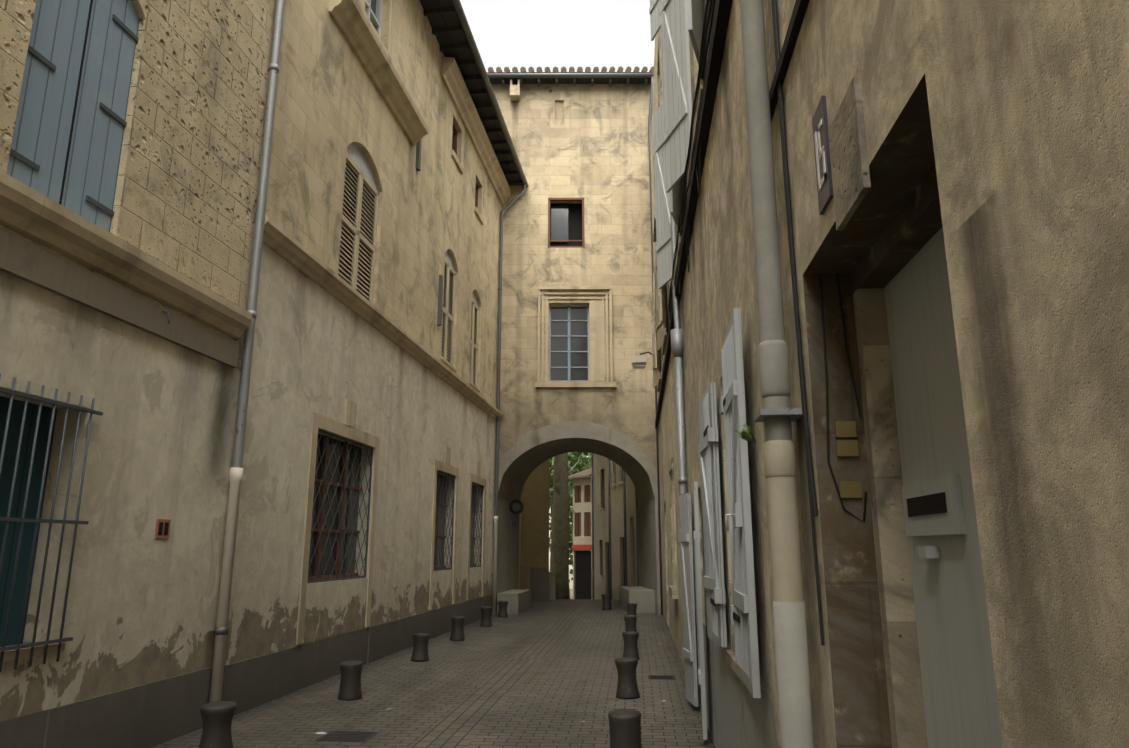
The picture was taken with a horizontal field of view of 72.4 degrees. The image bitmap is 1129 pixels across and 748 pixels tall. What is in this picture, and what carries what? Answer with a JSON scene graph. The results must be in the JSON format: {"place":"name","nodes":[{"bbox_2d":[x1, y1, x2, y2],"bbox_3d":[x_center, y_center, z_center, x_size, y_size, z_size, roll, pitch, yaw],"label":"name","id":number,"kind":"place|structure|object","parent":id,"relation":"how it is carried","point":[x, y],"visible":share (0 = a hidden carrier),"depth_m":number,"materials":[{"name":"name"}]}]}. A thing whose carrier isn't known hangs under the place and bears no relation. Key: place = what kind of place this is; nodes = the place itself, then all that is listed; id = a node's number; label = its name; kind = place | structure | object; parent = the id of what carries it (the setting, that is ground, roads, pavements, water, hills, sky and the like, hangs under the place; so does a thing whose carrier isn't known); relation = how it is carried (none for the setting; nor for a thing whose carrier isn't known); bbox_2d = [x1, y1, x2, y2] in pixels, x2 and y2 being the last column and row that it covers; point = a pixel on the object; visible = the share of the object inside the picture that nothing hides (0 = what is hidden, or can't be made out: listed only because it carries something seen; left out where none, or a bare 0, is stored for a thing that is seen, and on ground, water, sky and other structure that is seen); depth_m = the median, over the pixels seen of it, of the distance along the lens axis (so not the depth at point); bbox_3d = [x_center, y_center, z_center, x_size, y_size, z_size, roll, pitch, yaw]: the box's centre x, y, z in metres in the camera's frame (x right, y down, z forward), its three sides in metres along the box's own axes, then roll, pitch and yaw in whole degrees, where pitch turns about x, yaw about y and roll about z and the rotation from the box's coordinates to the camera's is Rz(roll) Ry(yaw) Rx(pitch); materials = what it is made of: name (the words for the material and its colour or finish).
{"place":"outdoors","nodes":[
{"label":"outdoors","id":0,"kind":"place"},
{"bbox_2d":[0,270,18,367],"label":"stained wall","id":1,"kind":"structure","parent":0,"point":[7,296],"depth_m":5.14,"materials":[{"name":"grey paint"}]},
{"bbox_2d":[49,308,96,431],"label":"stained wall","id":2,"kind":"structure","parent":0,"point":[73,353],"depth_m":5.72,"materials":[{"name":"grey paint"}]},
{"bbox_2d":[168,345,207,502],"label":"stained wall","id":3,"kind":"structure","parent":0,"point":[191,396],"depth_m":7.09,"materials":[{"name":"grey paint"}]},
{"bbox_2d":[289,272,310,371],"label":"stained wall","id":4,"kind":"structure","parent":0,"point":[304,311],"depth_m":9.34,"materials":[{"name":"grey paint"}]},
{"bbox_2d":[152,589,714,747],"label":"ground","id":5,"kind":"structure","parent":0,"point":[564,690],"depth_m":8.63,"materials":[{"name":"grey stone"}]},
{"bbox_2d":[0,0,275,747],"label":"building","id":6,"kind":"structure","parent":5,"relation":"on","point":[131,136],"depth_m":6.20,"materials":[{"name":"stone"}]},
{"bbox_2d":[209,0,284,701],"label":"drainpipe","id":7,"kind":"object","parent":6,"relation":"attached to","point":[235,481],"visible":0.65,"depth_m":7.88,"materials":[{"name":"metal"}]},
{"bbox_2d":[198,701,236,747],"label":"bollard","id":8,"kind":"object","parent":5,"relation":"on","point":[217,716],"visible":1,"depth_m":6.16,"materials":[{"name":"black metal"}]},
{"bbox_2d":[338,660,362,700],"bbox_3d":[-2.372,3.394,8.565,0.262,0.387,0.262,-3,-12,15],"label":"bollard","id":9,"kind":"object","parent":5,"relation":"on","point":[350,682],"visible":1,"depth_m":8.48,"materials":[{"name":"black metal"}]},
{"bbox_2d":[221,0,522,715],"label":"building","id":10,"kind":"structure","parent":5,"relation":"on","point":[365,532],"depth_m":11.56,"materials":[{"name":"stone"}]},
{"bbox_2d":[452,0,528,615],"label":"drainpipe","id":11,"kind":"object","parent":10,"relation":"attached to","point":[471,41],"visible":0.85,"depth_m":19.58,"materials":[{"name":"metal"}]},
{"bbox_2d":[411,633,429,661],"bbox_3d":[-2.131,4.044,11.434,0.271,0.387,0.271,4,-15,-10],"label":"bollard","id":12,"kind":"object","parent":5,"relation":"on","point":[420,648],"visible":1,"depth_m":11.35,"materials":[{"name":"black metal"}]},
{"bbox_2d":[450,616,464,640],"bbox_3d":[-1.937,4.615,14.020,0.270,0.414,0.270,-1,-13,12],"label":"bollard","id":13,"kind":"object","parent":5,"relation":"on","point":[457,632],"visible":1,"depth_m":13.93,"materials":[{"name":"black metal"}]},
{"bbox_2d":[480,606,491,626],"bbox_3d":[-1.678,5.188,16.535,0.261,0.408,0.261,8,-14,-37],"label":"bollard","id":14,"kind":"object","parent":5,"relation":"on","point":[486,616],"visible":0.96,"depth_m":16.45,"materials":[{"name":"black metal"}]},
{"bbox_2d":[316,643,665,733],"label":"paper litter","id":15,"kind":"object","parent":5,"relation":"on","point":[422,669],"visible":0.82,"depth_m":7.35,"materials":[{"name":"grey paper"}]},
{"bbox_2d":[315,675,675,741],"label":"drain grates","id":16,"kind":"object","parent":5,"relation":"on","point":[348,736],"visible":1,"depth_m":6.81,"materials":[{"name":"black metal"}]},
{"bbox_2d":[412,599,584,747],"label":"road channel","id":17,"kind":"object","parent":5,"relation":"on","point":[465,722],"visible":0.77,"depth_m":8.73,"materials":[{"name":"beige stone"}]},
{"bbox_2d":[497,601,507,616],"bbox_3d":[-1.499,5.698,18.724,0.267,0.381,0.267,3,-15,-8],"label":"bollard","id":18,"kind":"object","parent":5,"relation":"on","point":[502,609],"visible":1,"depth_m":18.64,"materials":[{"name":"black metal"}]},
{"bbox_2d":[497,589,531,613],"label":"stone block","id":19,"kind":"structure","parent":5,"relation":"on","point":[519,601],"depth_m":19.68,"materials":[{"name":"stone"}]},
{"bbox_2d":[549,572,555,599],"bbox_3d":[-0.492,7.307,26.417,0.400,1.040,0.290,-1,-13,5],"label":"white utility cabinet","id":20,"kind":"object","parent":5,"relation":"on","point":[552,585],"visible":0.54,"depth_m":26.32,"materials":[{"name":"grey"}]},
{"bbox_2d":[550,452,587,598],"bbox_3d":[0.548,1.771,31.827,13.049,14.882,12.987,5,-14,-21],"label":"plane tree","id":21,"kind":"object","parent":5,"relation":"on","point":[559,559],"depth_m":29.00,"materials":[{"name":"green plant"}]},
{"bbox_2d":[549,452,590,581],"bbox_3d":[-0.579,6.599,39.867,9.074,10.743,10.020,-1,-13,5],"label":"tree","id":22,"kind":"object","parent":5,"relation":"on","point":[576,466],"visible":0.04,"depth_m":38.10,"materials":[{"name":"green plant"}]},
{"bbox_2d":[549,453,590,526],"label":"plane tree","id":23,"kind":"object","parent":5,"relation":"on","point":[571,487],"depth_m":40.74,"materials":[{"name":"green plant"}]},
{"bbox_2d":[487,66,662,614],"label":"arch building","id":24,"kind":"structure","parent":5,"relation":"on","point":[581,140],"depth_m":21.41,"materials":[{"name":"stone"}]},
{"bbox_2d":[509,499,523,525],"bbox_3d":[-1.349,3.877,21.546,0.391,0.740,0.224,-1,-13,5],"label":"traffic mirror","id":25,"kind":"object","parent":24,"relation":"attached to","point":[516,507],"visible":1,"depth_m":21.53,"materials":[{"name":"glass"}]},
{"bbox_2d":[518,453,639,599],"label":"buildings","id":26,"kind":"structure","parent":5,"relation":"on","point":[606,551],"depth_m":27.62,"materials":[{"name":"brown paint"}]},
{"bbox_2d":[601,594,611,609],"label":"bollard","id":27,"kind":"object","parent":5,"relation":"on","point":[606,601],"visible":1,"depth_m":20.95,"materials":[{"name":"black metal"}]},
{"bbox_2d":[608,709,641,747],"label":"bollard","id":28,"kind":"object","parent":5,"relation":"on","point":[624,728],"visible":1,"depth_m":5.78,"materials":[{"name":"black metal"}]},
{"bbox_2d":[615,657,639,698],"bbox_3d":[0.701,3.398,8.644,0.270,0.414,0.270,7,-16,-33],"label":"bollard","id":29,"kind":"object","parent":5,"relation":"on","point":[627,685],"visible":1,"depth_m":8.56,"materials":[{"name":"black metal"}]},
{"bbox_2d":[622,631,639,659],"bbox_3d":[0.995,4.076,11.595,0.263,0.396,0.263,0,-14,2],"label":"bollard","id":30,"kind":"object","parent":5,"relation":"on","point":[630,638],"visible":1,"depth_m":11.51,"materials":[{"name":"black metal"}]},
{"bbox_2d":[624,615,638,638],"bbox_3d":[1.223,4.661,14.223,0.265,0.415,0.265,2,-12,-17],"label":"bollard","id":31,"kind":"object","parent":5,"relation":"on","point":[630,622],"visible":0.79,"depth_m":14.15,"materials":[{"name":"black metal"}]},
{"bbox_2d":[627,603,636,614],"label":"bollard","id":32,"kind":"object","parent":5,"relation":"on","point":[631,608],"visible":0.69,"depth_m":17.93,"materials":[{"name":"black metal"}]},
{"bbox_2d":[619,586,654,612],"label":"stone block","id":33,"kind":"structure","parent":5,"relation":"on","point":[643,598],"depth_m":19.89,"materials":[{"name":"stone"}]},
{"bbox_2d":[460,0,654,460],"label":"sky","id":34,"kind":"structure","parent":0,"point":[506,33],"materials":[{"name":"white"}]},
{"bbox_2d":[649,0,1128,747],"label":"building","id":35,"kind":"structure","parent":0,"point":[919,618],"depth_m":2.25,"materials":[{"name":"paint"}]},
{"bbox_2d":[632,351,652,368],"bbox_3d":[1.953,-0.357,18.631,0.660,0.390,0.400,-1,-13,5],"label":"street lamp","id":36,"kind":"object","parent":35,"relation":"attached to","point":[638,362],"visible":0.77,"depth_m":18.46,"materials":[{"name":"beige"}]},
{"bbox_2d":[670,213,687,696],"bbox_3d":[1.404,-4.192,10.412,0.180,16.000,0.228,-1,-13,5],"label":"drainpipe","id":37,"kind":"object","parent":35,"relation":"attached to","point":[677,348],"visible":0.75,"depth_m":9.38,"materials":[{"name":"metal"}]},
{"bbox_2d":[722,43,732,190],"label":"stained wall","id":38,"kind":"structure","parent":35,"relation":"attached to","point":[724,49],"depth_m":4.89,"materials":[{"name":"grey"}]},
{"bbox_2d":[734,0,813,747],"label":"drainpipe","id":39,"kind":"object","parent":35,"relation":"attached to","point":[776,414],"visible":1,"depth_m":2.85,"materials":[{"name":"metal"}]},
{"bbox_2d":[796,417,825,741],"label":"stained wall","id":40,"kind":"structure","parent":35,"relation":"attached to","point":[798,421],"depth_m":2.87,"materials":[{"name":"grey paint"}]},
{"bbox_2d":[953,185,1064,746],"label":"stained wall","id":41,"kind":"structure","parent":35,"relation":"attached to","point":[969,226],"depth_m":1.34,"materials":[{"name":"brown paint"}]},
{"bbox_2d":[942,0,1116,391],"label":"stained wall","id":42,"kind":"structure","parent":35,"relation":"attached to","point":[1004,119],"depth_m":1.25,"materials":[{"name":"grey"}]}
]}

